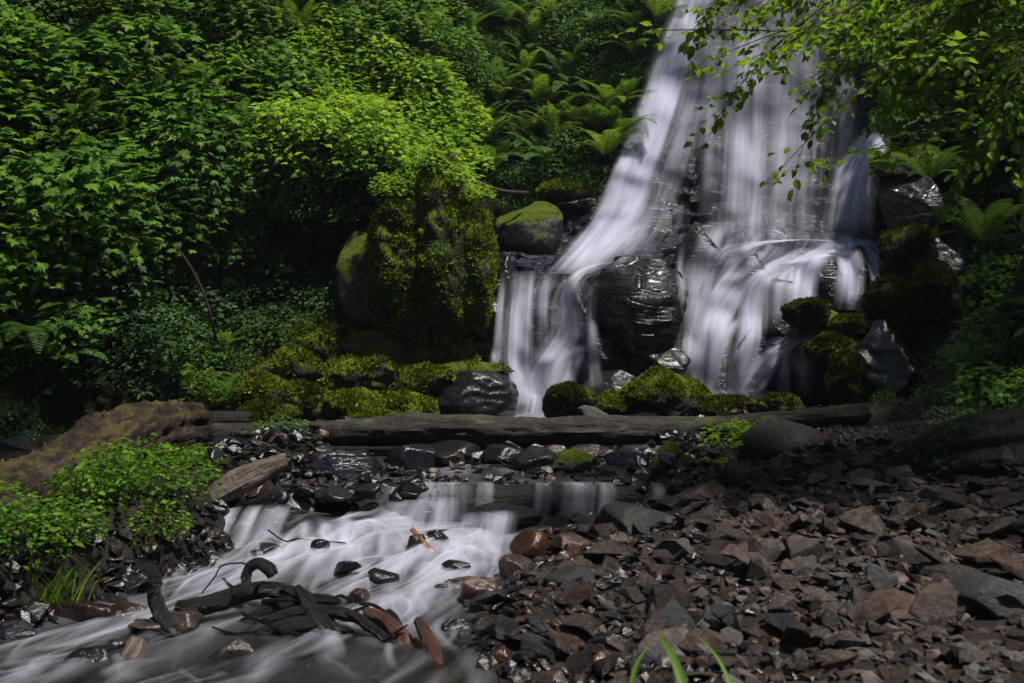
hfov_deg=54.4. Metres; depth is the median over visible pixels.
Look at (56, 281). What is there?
broad leaved plant
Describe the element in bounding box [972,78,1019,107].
broad leaved plant
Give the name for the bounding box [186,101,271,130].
fern
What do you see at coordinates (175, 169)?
leafy shrub
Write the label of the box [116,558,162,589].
stone
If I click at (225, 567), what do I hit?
stone
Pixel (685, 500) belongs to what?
loose stone
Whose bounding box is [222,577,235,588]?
driftwood twig
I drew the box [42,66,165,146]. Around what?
leafy shrub
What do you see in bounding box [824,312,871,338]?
mossy boulder
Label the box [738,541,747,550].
loose stone
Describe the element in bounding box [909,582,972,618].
stone
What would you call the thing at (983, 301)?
leafy shrub
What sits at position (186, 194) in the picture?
leafy shrub
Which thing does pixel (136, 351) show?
leaved bush
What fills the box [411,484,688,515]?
weir log
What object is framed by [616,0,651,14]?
leaved bush
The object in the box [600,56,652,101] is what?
fern
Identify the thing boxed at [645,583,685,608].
loose stone
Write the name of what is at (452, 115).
leafy shrub
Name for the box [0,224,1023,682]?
ground
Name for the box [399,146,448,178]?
leafy shrub
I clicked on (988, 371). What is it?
leaved bush
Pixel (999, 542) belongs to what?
loose stone
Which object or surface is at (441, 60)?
leafy shrub
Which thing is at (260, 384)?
mossy boulder
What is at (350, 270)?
boulder
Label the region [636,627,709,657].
stone
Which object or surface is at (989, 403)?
leaved bush
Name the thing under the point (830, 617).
loose stone
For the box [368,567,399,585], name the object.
stone
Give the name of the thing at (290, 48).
leafy shrub
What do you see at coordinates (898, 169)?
boulder
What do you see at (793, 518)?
loose stone
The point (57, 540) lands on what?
leaved bush
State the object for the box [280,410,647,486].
pool water
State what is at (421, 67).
leafy shrub
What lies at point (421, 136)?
leafy shrub
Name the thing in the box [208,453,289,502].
broken log
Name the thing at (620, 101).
fern
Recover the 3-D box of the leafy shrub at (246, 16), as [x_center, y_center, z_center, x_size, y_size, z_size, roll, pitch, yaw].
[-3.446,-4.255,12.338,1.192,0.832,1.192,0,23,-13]
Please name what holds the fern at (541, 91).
on the hillside
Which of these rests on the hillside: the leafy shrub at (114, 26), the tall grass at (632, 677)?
the leafy shrub at (114, 26)
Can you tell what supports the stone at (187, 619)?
in the stream water at (372, 533)
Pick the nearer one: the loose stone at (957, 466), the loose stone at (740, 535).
the loose stone at (740, 535)
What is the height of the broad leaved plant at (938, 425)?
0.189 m
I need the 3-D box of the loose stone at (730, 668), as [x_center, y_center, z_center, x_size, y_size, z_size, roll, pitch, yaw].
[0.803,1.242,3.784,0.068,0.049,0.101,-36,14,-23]
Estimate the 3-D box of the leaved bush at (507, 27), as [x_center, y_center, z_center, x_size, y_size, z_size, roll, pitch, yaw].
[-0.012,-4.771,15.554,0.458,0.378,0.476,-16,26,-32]
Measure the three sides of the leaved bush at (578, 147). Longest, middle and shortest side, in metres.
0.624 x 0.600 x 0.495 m
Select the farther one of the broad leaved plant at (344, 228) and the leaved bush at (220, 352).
the broad leaved plant at (344, 228)
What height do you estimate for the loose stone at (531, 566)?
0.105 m
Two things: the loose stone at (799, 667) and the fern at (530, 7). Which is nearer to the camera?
the loose stone at (799, 667)
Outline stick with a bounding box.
[410,527,434,551]
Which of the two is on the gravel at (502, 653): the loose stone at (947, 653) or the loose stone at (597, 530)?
the loose stone at (597, 530)
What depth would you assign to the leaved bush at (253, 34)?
12.40 m
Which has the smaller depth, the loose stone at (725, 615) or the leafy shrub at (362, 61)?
the loose stone at (725, 615)
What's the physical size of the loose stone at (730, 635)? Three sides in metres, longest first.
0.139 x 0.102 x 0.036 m
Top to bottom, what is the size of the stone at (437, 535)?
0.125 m
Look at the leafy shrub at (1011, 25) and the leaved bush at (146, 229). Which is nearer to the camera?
the leaved bush at (146, 229)
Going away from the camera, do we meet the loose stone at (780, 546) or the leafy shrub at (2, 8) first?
the loose stone at (780, 546)
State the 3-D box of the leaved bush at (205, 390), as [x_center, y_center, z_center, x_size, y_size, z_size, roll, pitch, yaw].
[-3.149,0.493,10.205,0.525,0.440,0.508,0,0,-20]
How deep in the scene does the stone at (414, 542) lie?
6.32 m
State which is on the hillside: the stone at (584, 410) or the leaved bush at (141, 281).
the leaved bush at (141, 281)
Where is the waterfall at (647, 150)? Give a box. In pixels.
[578,6,701,261]
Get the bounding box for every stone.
[0,619,39,640]
[1,435,38,450]
[49,599,116,621]
[62,644,121,663]
[105,639,124,647]
[111,602,148,616]
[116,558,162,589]
[127,619,161,632]
[148,610,202,634]
[208,636,256,659]
[211,434,235,448]
[217,565,233,569]
[230,496,245,516]
[245,498,285,515]
[248,549,264,555]
[254,542,282,552]
[256,490,289,504]
[256,518,287,531]
[283,492,318,511]
[294,485,315,497]
[301,454,380,487]
[306,450,357,462]
[310,539,329,551]
[311,488,337,507]
[314,445,332,452]
[322,486,352,501]
[330,449,350,451]
[334,561,361,574]
[337,489,364,504]
[346,588,370,605]
[349,449,369,455]
[349,483,364,488]
[353,482,383,499]
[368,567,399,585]
[378,480,397,486]
[387,444,436,469]
[389,492,405,504]
[391,442,425,445]
[391,487,419,500]
[396,502,438,520]
[399,478,428,493]
[407,534,425,550]
[424,529,453,534]
[426,529,449,541]
[429,440,480,459]
[434,584,448,589]
[436,451,464,464]
[440,559,470,571]
[441,618,472,630]
[444,579,457,583]
[447,576,463,587]
[459,576,499,602]
[462,599,470,607]
[465,450,484,464]
[468,589,514,613]
[475,590,517,604]
[475,611,488,617]
[475,614,497,630]
[478,440,523,449]
[483,444,521,462]
[489,614,518,639]
[493,571,503,580]
[498,554,531,580]
[509,446,554,471]
[509,529,547,559]
[510,632,533,643]
[511,570,524,580]
[520,632,555,664]
[521,562,539,577]
[522,442,547,450]
[525,571,538,577]
[525,612,552,632]
[536,565,556,585]
[543,566,594,584]
[544,630,585,655]
[545,444,566,452]
[545,512,579,527]
[549,532,591,551]
[552,449,593,485]
[556,559,598,568]
[556,581,592,607]
[557,623,589,642]
[560,580,588,599]
[560,614,601,637]
[564,543,581,557]
[565,648,591,677]
[568,445,600,457]
[569,514,596,525]
[574,556,591,562]
[576,444,599,446]
[577,405,608,415]
[577,524,590,533]
[577,643,603,654]
[583,539,631,561]
[584,662,594,673]
[586,566,602,579]
[588,523,616,536]
[589,568,600,576]
[593,465,633,485]
[593,653,620,679]
[594,502,675,534]
[599,445,617,457]
[600,555,620,575]
[604,451,649,467]
[608,522,626,533]
[617,587,645,604]
[618,444,661,452]
[621,448,651,456]
[623,661,640,675]
[624,648,655,665]
[625,412,659,415]
[626,554,643,566]
[632,519,649,534]
[632,626,646,639]
[635,570,660,589]
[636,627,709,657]
[640,615,669,632]
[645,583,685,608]
[645,602,659,621]
[646,440,688,481]
[646,563,676,576]
[646,582,695,608]
[651,608,662,616]
[652,549,674,564]
[653,538,691,556]
[653,597,694,628]
[659,495,678,507]
[664,622,681,628]
[674,548,684,560]
[676,628,725,654]
[676,655,692,663]
[678,493,704,506]
[679,481,727,500]
[684,504,713,524]
[684,518,710,528]
[686,625,695,631]
[689,501,708,510]
[693,658,710,667]
[694,521,718,529]
[694,650,710,657]
[702,516,718,528]
[702,530,724,539]
[702,549,736,565]
[703,605,719,621]
[708,656,739,666]
[710,540,743,550]
[710,603,739,630]
[712,664,732,671]
[713,518,739,527]
[715,520,732,535]
[719,529,749,541]
[719,544,746,556]
[720,626,742,643]
[723,460,749,487]
[729,551,775,574]
[732,655,748,672]
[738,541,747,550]
[738,640,754,650]
[739,419,819,461]
[739,623,781,639]
[745,537,781,561]
[745,556,766,580]
[748,493,778,507]
[748,494,771,510]
[751,511,784,531]
[755,526,772,537]
[758,497,776,512]
[758,634,772,646]
[759,656,769,665]
[762,613,800,635]
[770,510,782,517]
[770,592,796,612]
[771,574,801,591]
[776,542,785,550]
[778,478,802,486]
[779,623,809,647]
[780,534,823,559]
[785,515,797,528]
[785,663,807,671]
[787,502,824,512]
[787,661,810,671]
[789,555,817,575]
[790,497,812,506]
[793,659,811,664]
[798,586,824,602]
[801,590,838,601]
[803,519,820,526]
[804,629,831,643]
[805,472,828,485]
[806,435,832,449]
[808,597,825,612]
[810,462,842,482]
[811,572,836,585]
[816,517,837,535]
[817,601,844,621]
[820,648,834,664]
[820,650,858,671]
[822,602,843,626]
[823,502,841,514]
[824,630,857,645]
[835,637,866,649]
[836,468,875,484]
[836,668,854,679]
[837,589,897,627]
[838,506,884,534]
[838,599,854,619]
[839,616,855,629]
[845,586,868,604]
[847,453,875,469]
[847,583,872,595]
[849,661,868,668]
[850,477,895,488]
[857,664,875,672]
[865,591,909,609]
[867,562,898,589]
[868,623,886,635]
[871,558,885,569]
[871,589,917,624]
[874,667,889,680]
[876,542,894,558]
[877,585,897,589]
[880,499,889,514]
[881,465,914,480]
[882,625,899,634]
[885,538,915,554]
[886,514,901,526]
[889,502,914,517]
[890,471,915,480]
[895,555,926,566]
[896,535,912,541]
[901,548,927,561]
[904,517,925,531]
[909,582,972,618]
[910,477,928,484]
[914,545,946,564]
[916,486,968,501]
[917,629,932,643]
[922,563,974,582]
[922,663,945,675]
[923,568,946,575]
[936,490,970,505]
[939,465,959,482]
[939,648,955,662]
[943,508,973,524]
[945,458,966,478]
[947,520,959,536]
[949,539,1008,562]
[949,570,1023,619]
[949,641,990,658]
[958,649,988,663]
[967,476,985,489]
[977,516,1017,539]
[978,661,1004,667]
[984,554,1023,580]
[988,661,998,670]
[989,491,1023,510]
[996,540,1017,549]
[996,594,1023,608]
[999,552,1023,565]
[1000,544,1016,552]
[1001,659,1023,671]
[1003,638,1023,650]
[1006,627,1023,641]
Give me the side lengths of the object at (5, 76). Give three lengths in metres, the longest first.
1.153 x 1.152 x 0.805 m
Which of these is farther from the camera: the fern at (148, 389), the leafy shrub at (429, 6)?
the leafy shrub at (429, 6)
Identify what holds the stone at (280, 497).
in the stream water at (372, 533)
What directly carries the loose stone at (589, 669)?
on the ground at (120, 518)
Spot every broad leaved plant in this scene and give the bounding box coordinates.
[5,428,35,439]
[12,261,93,308]
[18,307,109,353]
[30,298,95,332]
[41,361,104,404]
[53,244,134,279]
[65,262,148,309]
[85,299,165,346]
[90,243,177,304]
[101,344,153,376]
[128,169,212,214]
[138,315,212,360]
[141,212,188,242]
[154,278,224,319]
[169,229,227,268]
[175,363,223,399]
[181,331,227,365]
[182,289,237,322]
[200,267,236,296]
[207,307,250,337]
[217,271,275,305]
[226,236,265,259]
[239,245,295,281]
[247,302,296,332]
[250,272,306,301]
[262,322,302,347]
[306,276,338,308]
[323,217,358,238]
[327,190,381,230]
[360,186,398,209]
[874,79,913,92]
[886,401,928,420]
[888,424,921,444]
[890,131,922,150]
[893,106,934,136]
[904,422,935,441]
[910,438,962,466]
[920,406,957,420]
[927,392,980,413]
[927,420,973,442]
[930,112,967,136]
[930,346,960,366]
[942,182,984,216]
[946,59,991,89]
[948,243,969,258]
[948,422,980,438]
[962,112,1016,141]
[964,272,1007,310]
[965,230,1023,263]
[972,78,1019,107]
[975,305,1023,340]
[981,206,1019,231]
[996,278,1023,316]
[996,364,1022,381]
[1004,120,1023,144]
[1004,194,1020,224]
[1006,245,1023,269]
[1008,377,1023,406]
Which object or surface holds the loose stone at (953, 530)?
on the ground at (120, 518)
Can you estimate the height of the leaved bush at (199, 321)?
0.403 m
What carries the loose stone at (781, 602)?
on the ground at (120, 518)
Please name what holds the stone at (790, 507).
on the ground at (120, 518)
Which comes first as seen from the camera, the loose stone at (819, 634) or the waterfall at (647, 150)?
the loose stone at (819, 634)
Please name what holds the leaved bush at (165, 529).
on the ground at (120, 518)
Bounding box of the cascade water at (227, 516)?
[223,505,440,536]
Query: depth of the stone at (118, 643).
4.69 m
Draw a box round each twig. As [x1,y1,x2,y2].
[201,562,251,593]
[211,626,250,634]
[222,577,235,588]
[230,591,250,596]
[241,611,261,624]
[252,618,284,633]
[254,581,271,592]
[261,597,297,603]
[267,529,345,543]
[280,630,303,637]
[316,630,354,633]
[335,594,353,601]
[335,605,368,619]
[359,602,385,611]
[377,624,407,644]
[743,471,778,496]
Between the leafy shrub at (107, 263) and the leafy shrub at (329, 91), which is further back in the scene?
the leafy shrub at (329, 91)
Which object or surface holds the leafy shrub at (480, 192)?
on the mossy boulder at (481, 256)
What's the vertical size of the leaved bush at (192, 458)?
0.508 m
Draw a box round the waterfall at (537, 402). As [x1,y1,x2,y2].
[496,273,578,414]
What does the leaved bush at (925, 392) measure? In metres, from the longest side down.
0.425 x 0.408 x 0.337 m
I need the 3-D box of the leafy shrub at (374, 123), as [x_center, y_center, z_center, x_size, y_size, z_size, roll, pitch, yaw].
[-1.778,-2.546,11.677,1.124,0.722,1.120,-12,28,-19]
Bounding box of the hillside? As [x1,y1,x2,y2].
[0,0,1023,440]
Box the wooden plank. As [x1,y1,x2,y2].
[330,446,397,451]
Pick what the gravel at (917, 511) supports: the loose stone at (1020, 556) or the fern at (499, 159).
the loose stone at (1020, 556)
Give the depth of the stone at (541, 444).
9.20 m
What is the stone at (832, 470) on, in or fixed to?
on the ground at (120, 518)
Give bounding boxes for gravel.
[469,444,827,682]
[589,385,1023,682]
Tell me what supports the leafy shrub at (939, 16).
on the hillside
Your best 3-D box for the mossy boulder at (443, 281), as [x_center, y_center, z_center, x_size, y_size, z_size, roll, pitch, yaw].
[-0.816,-1.055,11.318,0.801,2.324,1.644,0,0,0]
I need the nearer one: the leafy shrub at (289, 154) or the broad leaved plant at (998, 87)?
the leafy shrub at (289, 154)
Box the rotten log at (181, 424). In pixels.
[0,399,214,507]
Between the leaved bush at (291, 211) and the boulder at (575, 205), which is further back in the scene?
the boulder at (575, 205)
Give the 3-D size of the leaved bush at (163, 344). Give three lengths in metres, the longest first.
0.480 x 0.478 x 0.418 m
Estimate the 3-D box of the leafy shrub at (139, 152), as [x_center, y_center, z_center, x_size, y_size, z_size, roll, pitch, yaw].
[-4.317,-1.766,10.592,1.275,0.930,1.248,0,0,44]
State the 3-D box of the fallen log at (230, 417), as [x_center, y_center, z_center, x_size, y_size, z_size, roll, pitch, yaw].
[-4.148,0.801,10.158,3.470,0.227,0.257,0,0,2]
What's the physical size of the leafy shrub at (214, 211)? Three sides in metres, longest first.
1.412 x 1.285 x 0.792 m
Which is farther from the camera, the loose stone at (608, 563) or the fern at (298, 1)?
the fern at (298, 1)
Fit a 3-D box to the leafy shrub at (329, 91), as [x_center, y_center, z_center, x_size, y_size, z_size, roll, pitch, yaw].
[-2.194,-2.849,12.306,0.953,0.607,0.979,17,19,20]
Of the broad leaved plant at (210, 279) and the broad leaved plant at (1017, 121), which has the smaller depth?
the broad leaved plant at (210, 279)
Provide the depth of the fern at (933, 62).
13.00 m
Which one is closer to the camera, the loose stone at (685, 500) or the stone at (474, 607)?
the stone at (474, 607)
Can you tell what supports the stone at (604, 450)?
in the pool water at (475, 479)
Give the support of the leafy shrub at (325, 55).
on the hillside
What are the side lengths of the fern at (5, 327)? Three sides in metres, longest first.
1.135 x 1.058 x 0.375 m
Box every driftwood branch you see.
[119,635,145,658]
[145,576,351,637]
[173,581,311,615]
[238,593,341,622]
[240,557,277,582]
[261,604,397,645]
[294,584,343,639]
[362,607,413,643]
[385,609,402,624]
[413,616,443,663]
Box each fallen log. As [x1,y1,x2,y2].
[208,411,252,422]
[211,404,871,445]
[879,406,1023,475]
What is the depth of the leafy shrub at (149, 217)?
10.20 m
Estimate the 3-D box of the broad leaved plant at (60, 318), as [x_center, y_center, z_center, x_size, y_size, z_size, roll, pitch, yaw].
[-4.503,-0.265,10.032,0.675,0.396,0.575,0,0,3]
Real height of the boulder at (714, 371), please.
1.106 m
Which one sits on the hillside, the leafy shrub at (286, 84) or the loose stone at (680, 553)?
the leafy shrub at (286, 84)
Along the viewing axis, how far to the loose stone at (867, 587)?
4.52 m
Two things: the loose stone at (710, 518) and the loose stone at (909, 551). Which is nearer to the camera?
the loose stone at (909, 551)
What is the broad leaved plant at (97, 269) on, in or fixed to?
on the hillside
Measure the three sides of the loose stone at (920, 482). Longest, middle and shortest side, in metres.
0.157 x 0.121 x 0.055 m
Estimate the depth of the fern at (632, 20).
14.34 m
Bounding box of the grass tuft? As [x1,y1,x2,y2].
[28,553,108,610]
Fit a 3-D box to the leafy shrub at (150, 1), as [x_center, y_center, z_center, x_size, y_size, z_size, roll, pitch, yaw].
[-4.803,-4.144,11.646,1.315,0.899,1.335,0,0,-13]
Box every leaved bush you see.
[0,475,57,562]
[0,493,89,583]
[20,488,110,559]
[39,457,126,505]
[45,441,153,508]
[75,440,159,498]
[81,433,197,512]
[91,251,141,286]
[95,229,126,252]
[116,324,169,365]
[122,288,167,322]
[123,500,196,553]
[128,219,158,240]
[129,442,228,509]
[133,271,157,292]
[141,299,195,337]
[142,346,181,377]
[150,329,197,365]
[152,335,215,383]
[165,316,202,342]
[178,368,230,409]
[185,320,221,352]
[198,341,230,372]
[204,270,255,308]
[214,344,254,374]
[215,173,262,213]
[216,375,239,392]
[228,24,272,53]
[231,306,273,337]
[267,185,324,229]
[285,279,326,310]
[294,306,320,325]
[295,268,325,290]
[303,286,341,321]
[379,291,400,307]
[408,205,424,223]
[426,240,452,258]
[443,215,457,226]
[446,91,477,127]
[450,29,483,63]
[457,58,504,95]
[459,86,487,112]
[460,128,487,146]
[479,35,508,60]
[481,0,503,11]
[491,107,519,130]
[497,24,524,44]
[540,121,590,157]
[555,19,601,53]
[560,133,599,164]
[566,0,596,10]
[567,55,610,89]
[594,68,626,92]
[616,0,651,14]
[868,388,902,405]
[904,381,953,405]
[915,344,946,364]
[934,370,981,399]
[951,352,1001,377]
[951,407,979,417]
[966,390,1001,407]
[969,363,1010,389]
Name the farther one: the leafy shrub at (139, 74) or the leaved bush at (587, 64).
the leaved bush at (587, 64)
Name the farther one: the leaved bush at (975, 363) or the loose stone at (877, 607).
the leaved bush at (975, 363)
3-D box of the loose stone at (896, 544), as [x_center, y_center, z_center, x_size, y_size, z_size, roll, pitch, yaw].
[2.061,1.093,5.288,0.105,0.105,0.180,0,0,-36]
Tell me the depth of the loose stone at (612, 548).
5.67 m
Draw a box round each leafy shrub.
[0,0,90,34]
[0,2,41,65]
[0,2,59,58]
[0,7,64,92]
[0,13,86,106]
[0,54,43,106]
[0,88,81,163]
[0,125,63,206]
[0,153,89,229]
[0,208,62,273]
[0,213,70,304]
[0,232,86,303]
[0,246,36,311]
[0,278,16,318]
[1,153,58,188]
[9,133,163,245]
[17,140,114,189]
[21,28,164,121]
[37,237,144,294]
[38,299,122,355]
[41,130,168,210]
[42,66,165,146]
[42,266,102,298]
[43,106,134,161]
[44,0,118,24]
[44,198,141,259]
[44,340,114,375]
[57,24,95,48]
[62,180,170,254]
[75,216,171,280]
[78,0,152,20]
[79,12,215,102]
[82,12,151,53]
[98,99,173,135]
[102,193,216,270]
[105,17,142,38]
[105,68,161,99]
[110,0,202,41]
[113,117,196,162]
[115,10,198,74]
[116,147,219,227]
[119,73,225,143]
[123,78,246,156]
[125,52,205,109]
[132,0,167,17]
[132,144,206,188]
[135,0,185,13]
[135,101,261,181]
[145,201,209,235]
[148,174,245,242]
[150,0,253,45]
[154,149,271,222]
[159,8,207,44]
[160,267,205,289]
[162,59,198,88]
[171,56,283,118]
[171,443,221,467]
[174,192,211,215]
[181,0,287,55]
[181,41,251,87]
[184,224,257,268]
[187,27,243,60]
[190,112,261,162]
[190,190,256,232]
[192,0,276,31]
[196,446,226,461]
[206,165,263,195]
[208,46,281,96]
[211,29,281,79]
[212,85,250,107]
[225,122,315,185]
[229,33,303,86]
[241,317,290,356]
[242,414,310,444]
[243,88,327,143]
[244,0,302,43]
[251,44,334,100]
[263,40,321,79]
[266,100,345,151]
[268,64,342,108]
[271,18,338,58]
[275,24,345,61]
[277,59,342,102]
[284,42,351,77]
[286,97,350,141]
[291,5,368,51]
[298,62,373,106]
[299,87,368,123]
[299,87,375,130]
[307,190,369,227]
[314,146,379,190]
[315,0,365,32]
[316,0,391,51]
[317,51,360,82]
[318,136,402,199]
[319,93,405,147]
[326,89,373,117]
[326,92,382,130]
[329,93,394,132]
[330,24,409,77]
[332,121,412,173]
[342,53,410,96]
[350,89,396,116]
[352,35,410,70]
[354,0,426,47]
[359,114,431,167]
[361,77,432,120]
[368,172,415,199]
[370,163,417,199]
[375,0,404,9]
[376,53,440,94]
[379,91,445,131]
[379,124,434,163]
[380,0,452,39]
[381,44,438,82]
[384,58,457,110]
[385,150,423,199]
[386,0,431,13]
[386,13,442,55]
[392,84,462,129]
[394,107,451,154]
[397,129,471,176]
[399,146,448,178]
[403,51,452,90]
[410,26,465,60]
[412,123,480,162]
[420,72,467,112]
[423,21,470,57]
[429,0,475,26]
[434,92,493,138]
[436,105,486,142]
[437,49,474,77]
[439,161,475,192]
[440,23,491,66]
[455,140,494,174]
[460,155,485,196]
[462,181,495,204]
[471,0,504,22]
[471,59,505,93]
[495,160,540,185]
[497,82,550,111]
[522,25,560,51]
[524,154,576,180]
[537,24,576,52]
[542,0,591,27]
[551,14,590,37]
[555,164,599,185]
[574,89,609,112]
[579,31,615,54]
[589,7,623,30]
[600,30,632,46]
[611,62,647,84]
[692,457,735,463]
[695,417,755,461]
[749,416,773,426]
[864,34,913,65]
[866,92,933,134]
[889,103,956,144]
[901,74,932,97]
[901,76,955,112]
[913,100,975,146]
[923,5,977,28]
[926,70,968,98]
[935,83,975,107]
[936,361,1022,413]
[940,86,975,113]
[941,305,987,339]
[946,306,1016,356]
[953,270,1022,326]
[955,134,998,159]
[962,97,1002,137]
[964,252,1022,294]
[965,333,1023,367]
[967,11,1023,58]
[968,41,1011,68]
[987,365,1023,407]
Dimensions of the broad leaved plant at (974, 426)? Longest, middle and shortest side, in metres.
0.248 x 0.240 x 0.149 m
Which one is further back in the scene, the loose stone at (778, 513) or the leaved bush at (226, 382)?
the leaved bush at (226, 382)
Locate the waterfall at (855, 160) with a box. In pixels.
[740,79,890,215]
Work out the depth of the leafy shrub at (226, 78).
11.54 m
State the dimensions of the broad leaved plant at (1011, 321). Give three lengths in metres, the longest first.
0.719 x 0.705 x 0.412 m
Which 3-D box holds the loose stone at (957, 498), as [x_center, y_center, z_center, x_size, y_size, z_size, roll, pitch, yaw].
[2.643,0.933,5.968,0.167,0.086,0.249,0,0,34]
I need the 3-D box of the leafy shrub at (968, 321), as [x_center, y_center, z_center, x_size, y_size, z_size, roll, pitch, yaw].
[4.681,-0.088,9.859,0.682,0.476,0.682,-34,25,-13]
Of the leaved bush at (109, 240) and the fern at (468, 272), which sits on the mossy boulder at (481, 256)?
the fern at (468, 272)
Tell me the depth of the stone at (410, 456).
8.45 m
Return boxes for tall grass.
[629,640,652,682]
[655,630,687,682]
[690,628,731,682]
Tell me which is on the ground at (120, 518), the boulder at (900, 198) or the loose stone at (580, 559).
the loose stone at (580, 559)
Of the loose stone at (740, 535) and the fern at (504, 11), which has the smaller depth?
the loose stone at (740, 535)
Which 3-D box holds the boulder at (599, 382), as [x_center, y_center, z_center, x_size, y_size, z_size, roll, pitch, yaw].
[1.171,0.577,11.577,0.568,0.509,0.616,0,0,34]
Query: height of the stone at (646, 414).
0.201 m
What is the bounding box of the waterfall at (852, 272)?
[700,239,878,398]
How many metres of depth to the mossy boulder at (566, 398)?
10.74 m
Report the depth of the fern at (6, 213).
9.91 m
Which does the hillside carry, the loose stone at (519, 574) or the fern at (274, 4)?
the fern at (274, 4)
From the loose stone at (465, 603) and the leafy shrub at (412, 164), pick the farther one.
the leafy shrub at (412, 164)
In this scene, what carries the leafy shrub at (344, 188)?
on the hillside
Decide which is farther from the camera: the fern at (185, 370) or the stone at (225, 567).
the fern at (185, 370)
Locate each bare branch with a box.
[175,246,217,340]
[469,177,528,194]
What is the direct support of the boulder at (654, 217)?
on the hillside
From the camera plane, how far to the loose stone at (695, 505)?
6.68 m
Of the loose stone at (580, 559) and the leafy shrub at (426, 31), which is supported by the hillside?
the leafy shrub at (426, 31)
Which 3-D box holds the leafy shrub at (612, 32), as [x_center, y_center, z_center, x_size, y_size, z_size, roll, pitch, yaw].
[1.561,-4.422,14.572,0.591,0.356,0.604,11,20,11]
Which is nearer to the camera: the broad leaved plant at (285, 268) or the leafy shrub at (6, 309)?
the leafy shrub at (6, 309)
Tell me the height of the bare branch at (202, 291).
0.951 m
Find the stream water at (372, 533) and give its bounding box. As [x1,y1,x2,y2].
[0,485,580,682]
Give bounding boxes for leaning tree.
[607,0,1023,239]
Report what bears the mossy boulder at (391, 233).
on the mossy boulder at (429, 350)
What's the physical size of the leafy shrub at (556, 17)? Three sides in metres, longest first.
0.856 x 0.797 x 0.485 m
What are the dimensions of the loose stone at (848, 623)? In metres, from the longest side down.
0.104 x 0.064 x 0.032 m
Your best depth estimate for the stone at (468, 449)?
8.82 m
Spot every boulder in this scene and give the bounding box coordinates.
[222,368,298,410]
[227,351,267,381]
[237,397,302,422]
[249,343,325,381]
[272,320,318,348]
[286,378,335,420]
[291,318,352,361]
[308,306,354,328]
[316,347,405,391]
[322,387,382,420]
[334,231,378,331]
[339,405,410,419]
[341,323,451,364]
[362,196,429,352]
[366,389,439,413]
[385,361,456,396]
[411,144,468,347]
[432,370,518,415]
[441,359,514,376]
[445,336,480,362]
[461,197,499,331]
[471,296,514,364]
[493,201,563,254]
[493,253,519,301]
[535,178,595,202]
[541,380,599,417]
[551,197,595,212]
[564,266,598,344]
[574,329,629,384]
[583,369,635,394]
[591,254,688,361]
[596,389,640,415]
[619,365,711,416]
[623,197,672,241]
[628,346,690,376]
[672,221,731,278]
[696,392,768,416]
[697,322,732,394]
[721,230,770,303]
[729,326,766,397]
[744,224,792,258]
[756,337,804,404]
[759,391,805,411]
[762,279,812,337]
[779,295,831,328]
[780,309,861,406]
[799,254,851,313]
[801,330,858,366]
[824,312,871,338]
[824,346,867,405]
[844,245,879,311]
[855,301,906,341]
[856,319,928,399]
[858,131,890,240]
[859,273,914,329]
[867,147,960,179]
[873,175,954,240]
[876,223,939,281]
[906,258,972,324]
[909,236,970,326]
[919,312,981,360]
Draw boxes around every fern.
[0,26,97,71]
[0,161,107,243]
[0,199,62,241]
[0,210,75,258]
[0,243,32,257]
[0,273,107,353]
[0,313,47,346]
[0,326,110,367]
[5,92,61,130]
[13,88,137,131]
[28,163,210,226]
[29,279,151,317]
[66,42,102,64]
[87,321,118,340]
[94,150,149,171]
[127,377,158,399]
[131,59,266,99]
[148,91,260,126]
[148,283,178,298]
[154,356,232,389]
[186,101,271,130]
[200,390,223,409]
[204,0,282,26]
[206,373,246,396]
[212,326,248,350]
[224,311,258,319]
[237,0,286,15]
[252,288,275,303]
[267,0,337,33]
[273,300,293,311]
[294,0,305,8]
[406,4,456,27]
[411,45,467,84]
[453,1,510,28]
[460,101,524,125]
[462,267,478,276]
[464,100,521,143]
[464,132,537,168]
[469,142,514,166]
[475,57,532,85]
[476,0,537,25]
[477,71,528,103]
[495,0,554,35]
[496,45,553,74]
[498,27,557,55]
[499,117,556,151]
[500,104,554,135]
[502,74,576,106]
[507,62,578,92]
[508,128,578,170]
[512,0,545,12]
[515,101,583,142]
[522,93,580,125]
[525,0,570,21]
[535,46,605,91]
[540,90,594,109]
[546,94,606,125]
[549,38,594,68]
[567,0,617,26]
[571,73,659,111]
[572,125,648,158]
[573,94,622,130]
[581,98,657,135]
[600,23,654,53]
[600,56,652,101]
[603,4,648,27]
[641,0,687,20]
[861,145,971,183]
[894,41,975,68]
[907,0,944,16]
[907,194,1023,247]
[923,57,972,79]
[924,24,990,63]
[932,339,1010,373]
[941,139,1020,188]
[962,111,1023,144]
[998,297,1023,337]
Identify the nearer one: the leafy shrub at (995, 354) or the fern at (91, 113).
the leafy shrub at (995, 354)
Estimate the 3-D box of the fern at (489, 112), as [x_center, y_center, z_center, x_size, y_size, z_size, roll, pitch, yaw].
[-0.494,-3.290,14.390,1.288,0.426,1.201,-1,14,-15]
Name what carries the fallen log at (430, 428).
on the ground at (120, 518)
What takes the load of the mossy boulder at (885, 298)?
on the boulder at (901, 331)
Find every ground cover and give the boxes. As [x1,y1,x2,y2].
[0,0,473,379]
[0,392,190,442]
[31,202,381,405]
[420,0,679,210]
[886,30,1023,408]

